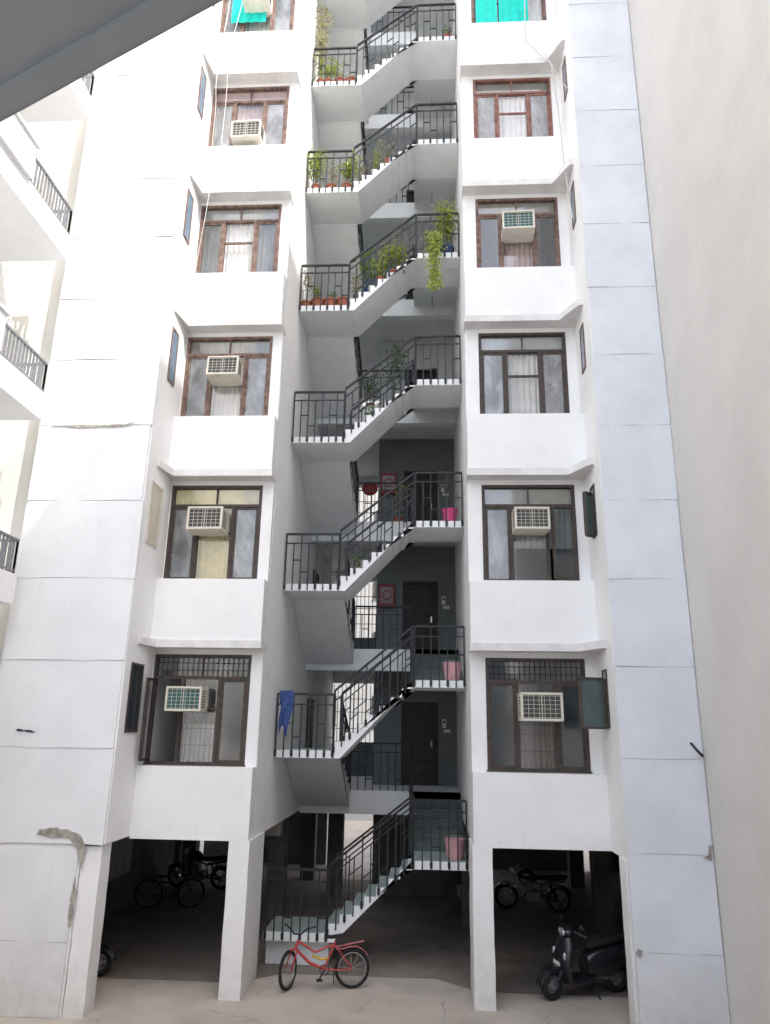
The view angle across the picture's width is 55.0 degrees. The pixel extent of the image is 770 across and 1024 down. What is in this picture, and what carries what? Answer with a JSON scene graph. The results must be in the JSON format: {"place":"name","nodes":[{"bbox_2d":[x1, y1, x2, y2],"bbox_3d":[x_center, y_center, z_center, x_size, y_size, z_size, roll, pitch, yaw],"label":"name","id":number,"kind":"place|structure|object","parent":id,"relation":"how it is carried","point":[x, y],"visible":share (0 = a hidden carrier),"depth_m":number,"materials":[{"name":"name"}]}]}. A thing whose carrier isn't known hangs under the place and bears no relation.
{"place":"outdoors","nodes":[
{"label":"outdoors","id":0,"kind":"place"},
{"bbox_2d":[0,72,94,603],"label":"apartment building","id":1,"kind":"structure","parent":0,"point":[33,227],"depth_m":13.09,"materials":[{"name":"white paint"}]},
{"bbox_2d":[0,0,222,121],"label":"building","id":2,"kind":"structure","parent":0,"point":[48,47],"depth_m":2.01,"materials":[{"name":"paint"}]},
{"bbox_2d":[0,820,629,1023],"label":"ground","id":3,"kind":"structure","parent":0,"point":[306,999],"depth_m":11.69,"materials":[{"name":"concrete"}]},
{"bbox_2d":[278,923,369,990],"bbox_3d":[-1.024,7.522,12.499,1.536,0.941,0.577,3,-20,-8],"label":"bicycle","id":4,"kind":"object","parent":3,"relation":"on","point":[337,969],"visible":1,"depth_m":12.45,"materials":[{"name":"metal"}]},
{"bbox_2d":[0,0,730,1023],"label":"apartment building","id":5,"kind":"structure","parent":3,"relation":"on","point":[132,596],"depth_m":14.22,"materials":[{"name":"white paint"}]},
{"bbox_2d":[124,662,144,731],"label":"side window","id":6,"kind":"structure","parent":5,"relation":"in","point":[137,670],"depth_m":12.70,"materials":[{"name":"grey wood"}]},
{"bbox_2d":[145,480,162,547],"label":"side window","id":7,"kind":"structure","parent":5,"relation":"in","point":[156,495],"depth_m":13.63,"materials":[{"name":"beige glass"}]},
{"bbox_2d":[167,326,178,386],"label":"side window","id":8,"kind":"structure","parent":5,"relation":"in","point":[175,336],"depth_m":14.62,"materials":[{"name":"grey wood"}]},
{"bbox_2d":[164,686,209,711],"bbox_3d":[-3.532,3.346,13.214,0.652,0.420,0.500,0,-17,3],"label":"air conditioner","id":9,"kind":"object","parent":5,"relation":"attached to","point":[185,699],"visible":1,"depth_m":13.02,"materials":[{"name":"beige metal"}]},
{"bbox_2d":[183,188,193,244],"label":"side window","id":10,"kind":"structure","parent":5,"relation":"in","point":[190,201],"depth_m":15.56,"materials":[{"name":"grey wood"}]},
{"bbox_2d":[138,654,251,766],"bbox_3d":[-3.353,3.538,13.287,1.811,1.930,0.570,3,-17,-6],"label":"window","id":11,"kind":"structure","parent":5,"relation":"in","point":[198,743],"depth_m":13.30,"materials":[{"name":"brown wood"}]},
{"bbox_2d":[197,65,206,119],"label":"side window","id":12,"kind":"structure","parent":5,"relation":"in","point":[203,80],"depth_m":16.46,"materials":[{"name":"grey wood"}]},
{"bbox_2d":[186,506,230,536],"bbox_3d":[-3.376,0.188,14.154,0.691,0.445,0.530,0,-19,5],"label":"air conditioner","id":13,"kind":"object","parent":5,"relation":"attached to","point":[207,521],"visible":1,"depth_m":13.96,"materials":[{"name":"beige metal"}]},
{"bbox_2d":[191,2,229,304],"bbox_3d":[-3.837,-8.568,16.571,0.214,9.000,0.035,0,-17,3],"label":"cable","id":14,"kind":"object","parent":5,"relation":"attached to","point":[212,156],"visible":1,"depth_m":16.35,"materials":[{"name":"white plastic"}]},
{"bbox_2d":[163,485,262,578],"bbox_3d":[-3.297,0.428,14.325,1.834,1.930,0.195,0,-17,3],"label":"window","id":15,"kind":"structure","parent":5,"relation":"in","point":[188,556],"depth_m":14.28,"materials":[{"name":"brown wood"}]},
{"bbox_2d":[206,356,243,386],"bbox_3d":[-3.243,-2.862,15.056,0.652,0.420,0.500,0,-21,4],"label":"air conditioner","id":16,"kind":"object","parent":5,"relation":"attached to","point":[224,371],"visible":1,"depth_m":14.88,"materials":[{"name":"beige metal"}]},
{"bbox_2d":[180,336,272,415],"bbox_3d":[-3.243,-2.714,15.255,1.834,1.930,0.195,0,-17,3],"label":"window","id":17,"kind":"structure","parent":5,"relation":"in","point":[199,397],"depth_m":15.23,"materials":[{"name":"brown wood"}]},
{"bbox_2d":[219,1,242,184],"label":"cable","id":18,"kind":"object","parent":5,"relation":"attached to","point":[226,93],"visible":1,"depth_m":16.83,"materials":[{"name":"white plastic"}]},
{"bbox_2d":[195,204,281,272],"bbox_3d":[-3.189,-5.856,16.185,1.834,1.930,0.195,0,-17,3],"label":"window","id":19,"kind":"structure","parent":5,"relation":"in","point":[225,249],"depth_m":16.25,"materials":[{"name":"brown wood"}]},
{"bbox_2d":[230,119,265,145],"bbox_3d":[-3.077,-8.464,16.697,0.685,0.441,0.525,-1,-17,5],"label":"air conditioner","id":20,"kind":"object","parent":5,"relation":"attached to","point":[247,132],"visible":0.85,"depth_m":16.49,"materials":[{"name":"beige metal"}]},
{"bbox_2d":[208,86,289,145],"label":"window","id":21,"kind":"structure","parent":5,"relation":"in","point":[273,114],"depth_m":17.18,"materials":[{"name":"brown wood"}]},
{"bbox_2d":[242,0,272,17],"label":"air conditioner","id":22,"kind":"object","parent":5,"relation":"attached to","point":[259,6],"visible":0.88,"depth_m":17.74,"materials":[{"name":"beige metal"}]},
{"bbox_2d":[220,0,294,32],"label":"window","id":23,"kind":"structure","parent":5,"relation":"in","point":[283,11],"depth_m":17.93,"materials":[{"name":"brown wood"}]},
{"bbox_2d":[253,174,292,828],"bbox_3d":[-2.137,-1.062,14.520,0.058,13.500,0.065,0,-17,3],"label":"cable","id":24,"kind":"object","parent":5,"relation":"attached to","point":[274,512],"visible":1,"depth_m":14.18,"materials":[{"name":"white plastic"}]},
{"bbox_2d":[305,698,313,747],"bbox_3d":[-1.913,5.784,18.612,0.040,2.097,0.900,0,-17,3],"label":"door","id":25,"kind":"structure","parent":5,"relation":"in","point":[312,700],"depth_m":18.72,"materials":[{"name":"brown wood"}]},
{"bbox_2d":[312,569,318,583],"bbox_3d":[-1.859,2.639,19.543,0.040,2.097,0.900,0,-17,3],"label":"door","id":26,"kind":"structure","parent":5,"relation":"in","point":[317,576],"depth_m":19.73,"materials":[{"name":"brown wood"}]},
{"bbox_2d":[362,484,377,495],"bbox_3d":[-0.401,-0.624,19.634,0.430,0.396,0.040,0,-17,3],"label":"basket lid","id":27,"kind":"object","parent":5,"relation":"hanging from","point":[369,487],"visible":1,"depth_m":19.62,"materials":[{"name":"red plastic"}]},
{"bbox_2d":[379,584,394,605],"bbox_3d":[0.053,2.333,20.544,0.440,0.620,0.232,0,-17,3],"label":"fire hose box","id":28,"kind":"object","parent":5,"relation":"attached to","point":[386,594],"visible":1,"depth_m":20.45,"materials":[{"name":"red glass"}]},
{"bbox_2d":[381,473,396,494],"bbox_3d":[0.107,-0.811,21.475,0.440,0.620,0.232,0,-17,3],"label":"fire hose box","id":29,"kind":"object","parent":5,"relation":"attached to","point":[388,477],"visible":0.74,"depth_m":21.40,"materials":[{"name":"red glass"}]},
{"bbox_2d":[389,476,410,520],"bbox_3d":[0.418,-0.285,19.726,0.615,1.328,0.625,-4,-17,17],"label":"potted plant","id":30,"kind":"object","parent":5,"relation":"on","point":[396,518],"visible":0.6,"depth_m":19.66,"materials":[{"name":"green plant"}]},
{"bbox_2d":[405,291,412,299],"bbox_3d":[1.134,-6.466,23.283,0.980,2.097,0.180,0,-17,3],"label":"door","id":31,"kind":"structure","parent":5,"relation":"in","point":[410,296],"depth_m":23.38,"materials":[{"name":"brown wood"}]},
{"bbox_2d":[406,190,413,202],"bbox_3d":[1.188,-9.611,24.213,0.980,2.097,0.180,0,-17,3],"label":"door","id":32,"kind":"structure","parent":5,"relation":"in","point":[411,192],"depth_m":24.43,"materials":[{"name":"brown wood"}]},
{"bbox_2d":[401,702,437,785],"bbox_3d":[0.918,6.113,19.560,0.980,2.097,0.180,0,-17,3],"label":"door","id":33,"kind":"structure","parent":5,"relation":"in","point":[419,720],"depth_m":19.54,"materials":[{"name":"brown wood"}]},
{"bbox_2d":[402,581,437,649],"bbox_3d":[0.972,2.968,20.491,0.980,2.097,0.180,0,-17,3],"label":"door","id":34,"kind":"structure","parent":5,"relation":"in","point":[423,595],"depth_m":20.53,"materials":[{"name":"brown wood"}]},
{"bbox_2d":[403,471,436,520],"bbox_3d":[1.026,-0.177,21.421,0.980,2.097,0.180,0,-17,3],"label":"door","id":35,"kind":"structure","parent":5,"relation":"in","point":[419,477],"depth_m":21.46,"materials":[{"name":"brown wood"}]},
{"bbox_2d":[405,369,436,385],"bbox_3d":[1.080,-3.321,22.352,0.980,2.097,0.180,0,-17,3],"label":"door","id":36,"kind":"structure","parent":5,"relation":"in","point":[419,371],"depth_m":22.55,"materials":[{"name":"brown wood"}]},
{"bbox_2d":[441,485,447,495],"bbox_3d":[1.733,-0.629,21.431,0.210,0.340,0.036,0,-17,3],"label":"switch panel","id":37,"kind":"object","parent":5,"relation":"attached to","point":[443,489],"visible":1,"depth_m":21.43,"materials":[{"name":"white plastic"}]},
{"bbox_2d":[442,597,448,608],"bbox_3d":[1.679,2.515,20.500,0.210,0.340,0.036,0,-17,3],"label":"switch panel","id":38,"kind":"object","parent":5,"relation":"attached to","point":[443,603],"visible":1,"depth_m":20.49,"materials":[{"name":"white plastic"}]},
{"bbox_2d":[442,719,449,732],"bbox_3d":[1.625,5.660,19.569,0.210,0.340,0.036,0,-17,3],"label":"switch panel","id":39,"kind":"object","parent":5,"relation":"attached to","point":[444,726],"visible":1,"depth_m":19.56,"materials":[{"name":"white plastic"}]},
{"bbox_2d":[471,0,546,22],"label":"window","id":40,"kind":"structure","parent":5,"relation":"in","point":[482,11],"depth_m":17.51,"materials":[{"name":"teal fabric"}]},
{"bbox_2d":[473,77,552,137],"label":"window","id":41,"kind":"structure","parent":5,"relation":"in","point":[529,116],"depth_m":16.79,"materials":[{"name":"red wood"}]},
{"bbox_2d":[501,209,534,243],"bbox_3d":[2.800,-6.021,15.626,0.678,0.437,0.520,-1,-17,5],"label":"air conditioner","id":42,"kind":"object","parent":5,"relation":"attached to","point":[517,226],"visible":1,"depth_m":15.43,"materials":[{"name":"beige metal"}]},
{"bbox_2d":[475,197,560,267],"bbox_3d":[2.831,-5.857,15.832,1.794,1.930,0.195,0,-17,3],"label":"window","id":43,"kind":"structure","parent":5,"relation":"in","point":[520,254],"depth_m":15.87,"materials":[{"name":"brown wood"}]},
{"bbox_2d":[478,332,569,413],"bbox_3d":[2.777,-2.715,14.902,1.794,1.930,0.195,0,-17,3],"label":"window","id":44,"kind":"structure","parent":5,"relation":"in","point":[515,384],"depth_m":14.91,"materials":[{"name":"brown wood"}]},
{"bbox_2d":[481,485,579,580],"bbox_3d":[2.719,0.409,13.911,1.794,1.930,0.323,0,-17,3],"label":"window","id":45,"kind":"structure","parent":5,"relation":"in","point":[498,501],"depth_m":14.01,"materials":[{"name":"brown wood"}]},
{"bbox_2d":[512,507,550,535],"bbox_3d":[2.711,0.175,13.790,0.652,0.420,0.500,0,-16,2],"label":"air conditioner","id":46,"kind":"object","parent":5,"relation":"attached to","point":[530,521],"visible":1,"depth_m":13.60,"materials":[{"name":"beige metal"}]},
{"bbox_2d":[485,658,592,773],"bbox_3d":[2.669,3.569,13.043,1.794,1.930,0.195,0,-17,3],"label":"window","id":47,"kind":"structure","parent":5,"relation":"in","point":[533,745],"depth_m":12.96,"materials":[{"name":"brown wood"}]},
{"bbox_2d":[517,692,563,721],"bbox_3d":[2.687,3.390,12.842,0.730,0.470,0.560,0,-17,3],"label":"air conditioner","id":48,"kind":"object","parent":5,"relation":"attached to","point":[540,706],"visible":1,"depth_m":12.61,"materials":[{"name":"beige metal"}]},
{"bbox_2d":[524,0,572,217],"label":"cable","id":49,"kind":"object","parent":5,"relation":"attached to","point":[557,106],"visible":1,"depth_m":15.95,"materials":[{"name":"white plastic"}]},
{"bbox_2d":[537,0,567,88],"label":"cable","id":50,"kind":"object","parent":5,"relation":"attached to","point":[541,46],"visible":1,"depth_m":16.68,"materials":[{"name":"white plastic"}]},
{"bbox_2d":[562,56,567,101],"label":"side window","id":51,"kind":"structure","parent":5,"relation":"in","point":[564,73],"depth_m":16.10,"materials":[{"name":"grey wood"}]},
{"bbox_2d":[570,181,576,229],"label":"side window","id":52,"kind":"structure","parent":5,"relation":"in","point":[572,192],"depth_m":15.15,"materials":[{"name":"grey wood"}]},
{"bbox_2d":[579,322,585,373],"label":"side window","id":53,"kind":"structure","parent":5,"relation":"in","point":[581,332],"depth_m":14.26,"materials":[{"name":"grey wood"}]},
{"bbox_2d":[582,483,597,538],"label":"side window","id":54,"kind":"structure","parent":5,"relation":"in","point":[589,503],"depth_m":13.24,"materials":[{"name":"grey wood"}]},
{"bbox_2d":[577,669,610,728],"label":"side window","id":55,"kind":"structure","parent":5,"relation":"in","point":[593,696],"depth_m":12.32,"materials":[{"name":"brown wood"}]},
{"bbox_2d":[628,0,769,1023],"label":"apartment building","id":56,"kind":"structure","parent":3,"relation":"on","point":[702,72],"depth_m":10.63,"materials":[{"name":"white paint"}]},
{"bbox_2d":[328,401,378,820],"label":"apartment building","id":57,"kind":"structure","parent":0,"point":[369,589],"depth_m":37.21,"materials":[{"name":"paint"}]},
{"bbox_2d":[373,582,376,597],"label":"window","id":58,"kind":"structure","parent":57,"relation":"in","point":[375,589],"depth_m":38.46,"materials":[{"name":"wood"}]},
{"bbox_2d":[97,862,627,997],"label":"pavement","id":59,"kind":"structure","parent":0,"point":[415,936],"depth_m":15.67,"materials":[{"name":"grey concrete"}]},
{"bbox_2d":[97,943,114,976],"bbox_3d":[-5.635,7.457,12.891,1.873,1.141,0.694,2,-22,-4],"label":"motor scooter","id":60,"kind":"object","parent":59,"relation":"on","point":[107,952],"visible":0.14,"depth_m":12.82,"materials":[{"name":"rubber"}]},
{"bbox_2d":[135,867,204,908],"bbox_3d":[-5.152,9.043,17.728,1.634,0.855,0.545,3,-14,-8],"label":"bicycle","id":61,"kind":"object","parent":59,"relation":"on","point":[181,886],"visible":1,"depth_m":17.72,"materials":[{"name":"metal"}]},
{"bbox_2d":[167,840,227,889],"bbox_3d":[-5.004,9.476,19.967,1.875,1.300,0.740,-3,-10,13],"label":"motorcycle","id":62,"kind":"object","parent":59,"relation":"on","point":[199,873],"visible":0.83,"depth_m":19.89,"materials":[{"name":"metal"}]},
{"bbox_2d":[263,0,468,965],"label":"staircase","id":63,"kind":"structure","parent":59,"relation":"on","point":[345,111],"depth_m":17.61,"materials":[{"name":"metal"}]},
{"bbox_2d":[278,691,293,736],"bbox_3d":[-1.948,4.016,14.519,0.289,0.992,0.144,0,-17,3],"label":"cloth","id":64,"kind":"object","parent":63,"relation":"hanging from","point":[286,701],"visible":1,"depth_m":14.54,"materials":[{"name":"blue fabric"}]},
{"bbox_2d":[301,267,312,305],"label":"potted plant","id":65,"kind":"object","parent":63,"relation":"on","point":[303,303],"visible":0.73,"depth_m":17.52,"materials":[{"name":"green plant"}]},
{"bbox_2d":[307,147,328,187],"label":"potted plant","id":66,"kind":"object","parent":63,"relation":"on","point":[317,173],"visible":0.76,"depth_m":18.45,"materials":[{"name":"green plant"}]},
{"bbox_2d":[311,281,325,305],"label":"potted plant","id":67,"kind":"object","parent":63,"relation":"on","point":[317,300],"visible":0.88,"depth_m":17.33,"materials":[{"name":"green plant"}]},
{"bbox_2d":[315,0,333,81],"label":"potted plant","id":68,"kind":"object","parent":63,"relation":"on","point":[321,41],"visible":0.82,"depth_m":19.77,"materials":[{"name":"green plant"}]},
{"bbox_2d":[312,50,345,81],"bbox_3d":[-1.459,-11.534,19.405,0.931,1.054,0.633,0,-17,3],"label":"potted plant","id":69,"kind":"object","parent":63,"relation":"on","point":[328,68],"visible":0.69,"depth_m":19.38,"materials":[{"name":"green plant"}]},
{"bbox_2d":[324,292,337,304],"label":"potted plant","id":70,"kind":"object","parent":63,"relation":"on","point":[330,299],"visible":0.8,"depth_m":17.28,"materials":[{"name":"orange plant"}]},
{"bbox_2d":[324,156,338,187],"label":"potted plant","id":71,"kind":"object","parent":63,"relation":"on","point":[329,185],"visible":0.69,"depth_m":18.41,"materials":[{"name":"green plant"}]},
{"bbox_2d":[334,74,345,80],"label":"potted plant","id":72,"kind":"object","parent":63,"relation":"on","point":[340,78],"visible":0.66,"depth_m":19.16,"materials":[{"name":"orange plant"}]},
{"bbox_2d":[336,296,346,304],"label":"potted plant","id":73,"kind":"object","parent":63,"relation":"on","point":[344,300],"visible":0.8,"depth_m":17.23,"materials":[{"name":"orange plant"}]},
{"bbox_2d":[345,76,354,80],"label":"potted plant","id":74,"kind":"object","parent":63,"relation":"on","point":[352,78],"visible":0.39,"depth_m":19.13,"materials":[{"name":"orange plant"}]},
{"bbox_2d":[337,149,365,186],"bbox_3d":[-0.869,-8.435,18.368,0.809,1.103,0.537,-7,-18,24],"label":"potted plant","id":75,"kind":"object","parent":63,"relation":"on","point":[349,171],"visible":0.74,"depth_m":18.36,"materials":[{"name":"green plant"}]},
{"bbox_2d":[347,268,365,297],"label":"potted plant","id":76,"kind":"object","parent":63,"relation":"on","point":[352,281],"visible":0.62,"depth_m":17.89,"materials":[{"name":"green plant"}]},
{"bbox_2d":[351,556,363,567],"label":"potted plant","id":77,"kind":"object","parent":63,"relation":"on","point":[359,564],"visible":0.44,"depth_m":16.31,"materials":[{"name":"green plant"}]},
{"bbox_2d":[354,161,369,180],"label":"potted plant","id":78,"kind":"object","parent":63,"relation":"on","point":[362,167],"visible":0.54,"depth_m":18.48,"materials":[{"name":"green plant"}]},
{"bbox_2d":[352,245,378,284],"bbox_3d":[-0.462,-5.847,18.038,0.688,1.506,0.661,0,-17,3],"label":"potted plant","id":79,"kind":"object","parent":63,"relation":"on","point":[367,267],"visible":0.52,"depth_m":18.08,"materials":[{"name":"green plant"}]},
{"bbox_2d":[363,278,377,291],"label":"potted plant","id":80,"kind":"object","parent":63,"relation":"hanging from","point":[365,289],"visible":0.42,"depth_m":18.56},
{"bbox_2d":[362,374,378,405],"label":"potted plant","id":81,"kind":"object","parent":63,"relation":"on","point":[370,386],"visible":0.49,"depth_m":20.61,"materials":[{"name":"green plant"}]},
{"bbox_2d":[362,404,384,418],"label":"potted plant","id":82,"kind":"object","parent":63,"relation":"on","point":[368,413],"visible":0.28,"depth_m":17.09,"materials":[{"name":"green plant"}]},
{"bbox_2d":[369,147,385,168],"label":"potted plant","id":83,"kind":"object","parent":63,"relation":"on","point":[375,161],"visible":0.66,"depth_m":18.55,"materials":[{"name":"green plant"}]},
{"bbox_2d":[371,254,394,279],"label":"potted plant","id":84,"kind":"object","parent":63,"relation":"on","point":[385,266],"visible":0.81,"depth_m":17.55,"materials":[{"name":"green plant"}]},
{"bbox_2d":[376,139,402,162],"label":"potted plant","id":85,"kind":"object","parent":63,"relation":"on","point":[387,160],"visible":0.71,"depth_m":18.69,"materials":[{"name":"green plant"}]},
{"bbox_2d":[377,231,406,271],"bbox_3d":[0.168,-6.028,17.678,0.677,0.991,0.815,-4,-17,18],"label":"potted plant","id":86,"kind":"object","parent":63,"relation":"on","point":[392,248],"visible":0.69,"depth_m":17.60,"materials":[{"name":"green plant"}]},
{"bbox_2d":[378,342,407,400],"bbox_3d":[0.245,-3.803,20.800,0.890,2.119,0.746,0,-17,3],"label":"potted plant","id":87,"kind":"object","parent":63,"relation":"on","point":[396,364],"visible":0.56,"depth_m":20.86,"materials":[{"name":"green plant"}]},
{"bbox_2d":[386,239,407,271],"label":"potted plant","id":88,"kind":"object","parent":63,"relation":"on","point":[399,251],"visible":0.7,"depth_m":17.72,"materials":[{"name":"green plant"}]},
{"bbox_2d":[419,230,447,290],"bbox_3d":[1.129,-5.838,17.202,0.663,1.617,0.325,0,-17,3],"label":"hanging vine","id":89,"kind":"object","parent":63,"relation":"hanging from","point":[433,275],"visible":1,"depth_m":17.19,"materials":[{"name":"green plant"}]},
{"bbox_2d":[422,228,447,252],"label":"potted plant","id":90,"kind":"object","parent":63,"relation":"on","point":[427,244],"visible":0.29,"depth_m":17.86,"materials":[{"name":"green plant"}]},
{"bbox_2d":[432,196,458,252],"bbox_3d":[1.475,-6.845,17.729,0.646,1.610,0.890,3,-17,-8],"label":"potted plant","id":91,"kind":"object","parent":63,"relation":"on","point":[448,230],"visible":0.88,"depth_m":17.70,"materials":[{"name":"green plant"}]},
{"bbox_2d":[441,26,453,35],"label":"potted plant","id":92,"kind":"object","parent":63,"relation":"on","point":[446,34],"visible":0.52,"depth_m":19.59,"materials":[{"name":"green plant"}]},
{"bbox_2d":[442,508,457,520],"bbox_3d":[1.389,0.081,15.828,0.352,0.346,0.352,0,-17,3],"label":"bucket","id":93,"kind":"object","parent":63,"relation":"on","point":[450,514],"visible":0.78,"depth_m":15.70,"materials":[{"name":"plastic"}]},
{"bbox_2d":[442,661,461,679],"bbox_3d":[1.355,3.197,14.905,0.414,0.408,0.414,0,-17,3],"label":"bucket","id":94,"kind":"object","parent":63,"relation":"on","point":[451,670],"visible":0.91,"depth_m":14.76,"materials":[{"name":"pink plastic"}]},
{"bbox_2d":[444,836,465,860],"bbox_3d":[1.321,6.341,13.973,0.414,0.408,0.414,0,-17,3],"label":"bucket","id":95,"kind":"object","parent":63,"relation":"on","point":[453,847],"visible":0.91,"depth_m":13.83,"materials":[{"name":"pink plastic"}]},
{"bbox_2d":[494,850,571,912],"bbox_3d":[3.602,9.076,18.117,1.875,1.300,0.740,-3,-10,13],"label":"motorcycle","id":96,"kind":"object","parent":59,"relation":"on","point":[531,876],"visible":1,"depth_m":18.03,"materials":[{"name":"metal"}]},
{"bbox_2d":[535,914,626,1000],"bbox_3d":[3.404,7.430,12.354,1.948,1.187,0.722,7,-13,-20],"label":"motor scooter","id":97,"kind":"object","parent":59,"relation":"on","point":[602,955],"visible":0.94,"depth_m":12.22,"materials":[{"name":"metal"}]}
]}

